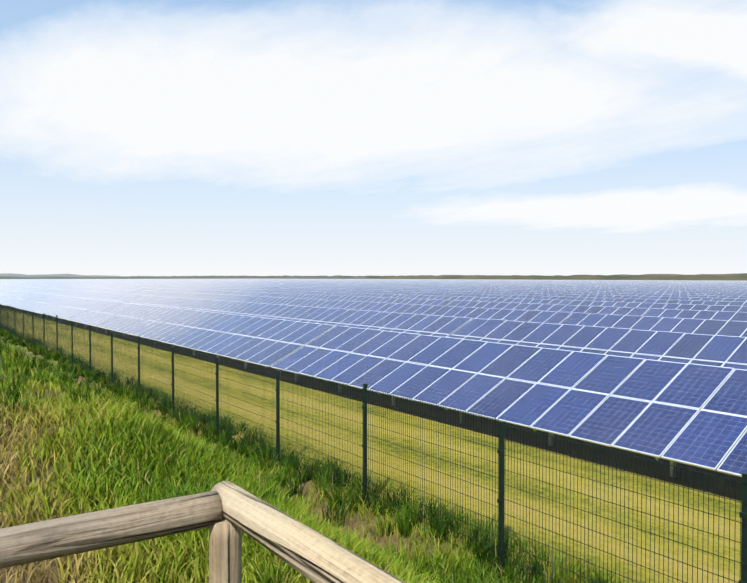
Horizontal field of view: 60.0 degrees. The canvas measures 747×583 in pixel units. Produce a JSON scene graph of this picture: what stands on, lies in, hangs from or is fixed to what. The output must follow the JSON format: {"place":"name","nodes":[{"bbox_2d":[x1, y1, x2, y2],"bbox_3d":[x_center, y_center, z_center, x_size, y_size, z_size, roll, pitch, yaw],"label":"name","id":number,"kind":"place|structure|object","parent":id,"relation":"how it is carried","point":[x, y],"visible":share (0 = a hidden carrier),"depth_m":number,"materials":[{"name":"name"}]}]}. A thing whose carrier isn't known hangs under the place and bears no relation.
{"place":"outdoors","nodes":[
{"label":"outdoors","id":0,"kind":"place"},
{"bbox_2d":[0,273,366,278],"bbox_3d":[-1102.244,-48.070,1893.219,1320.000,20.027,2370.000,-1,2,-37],"label":"hills","id":1,"kind":"structure","parent":0,"point":[43,276],"depth_m":1125.04,"materials":[{"name":"grey"}]},
{"bbox_2d":[0,279,746,582],"bbox_3d":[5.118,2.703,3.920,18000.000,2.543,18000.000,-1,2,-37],"label":"ground","id":2,"kind":"structure","parent":0,"point":[613,529],"depth_m":12.61,"materials":[{"name":"green plant"}]},
{"bbox_2d":[209,517,241,582],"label":"wooden post","id":3,"kind":"object","parent":2,"relation":"on","point":[225,550],"visible":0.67,"depth_m":2.02,"materials":[{"name":"beige wood"}]},
{"bbox_2d":[0,491,221,568],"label":"rail pole","id":4,"kind":"object","parent":3,"relation":"attached to","point":[58,537],"visible":0.98,"depth_m":1.84,"materials":[{"name":"beige wood"}]},
{"bbox_2d":[210,481,404,582],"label":"rail pole","id":5,"kind":"object","parent":3,"relation":"attached to","point":[311,555],"visible":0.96,"depth_m":1.70,"materials":[{"name":"beige wood"}]},
{"bbox_2d":[0,343,621,582],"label":"turf grass","id":6,"kind":"structure","parent":2,"relation":"on","point":[153,446],"depth_m":6.01,"materials":[{"name":"green plant"}]},
{"bbox_2d":[0,326,623,582],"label":"grass tufts","id":7,"kind":"object","parent":2,"relation":"on","point":[76,372],"visible":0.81,"depth_m":11.21,"materials":[{"name":"green plant"}]},
{"bbox_2d":[3,283,707,476],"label":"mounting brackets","id":8,"kind":"object","parent":2,"relation":"on","point":[672,471],"depth_m":19.54,"materials":[{"name":"metal"}]},
{"bbox_2d":[0,279,746,476],"bbox_3d":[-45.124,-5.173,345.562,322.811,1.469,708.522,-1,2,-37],"label":"solar panels","id":9,"kind":"object","parent":8,"relation":"on","point":[664,376],"visible":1,"depth_m":25.64,"materials":[{"name":"blue glass"}]},
{"bbox_2d":[0,304,746,582],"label":"security fence","id":10,"kind":"object","parent":2,"relation":"on","point":[245,375],"visible":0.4,"depth_m":10.39,"materials":[{"name":"metal"}]},
{"bbox_2d":[83,273,746,279],"bbox_3d":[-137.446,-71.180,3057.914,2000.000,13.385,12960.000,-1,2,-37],"label":"scrub line","id":11,"kind":"object","parent":2,"relation":"on","point":[741,276],"visible":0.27,"depth_m":977.00,"materials":[{"name":"green plant"}]},
{"bbox_2d":[0,0,746,275],"label":"sky","id":12,"kind":"structure","parent":0,"point":[138,137],"materials":[{"name":"white"}]}
]}

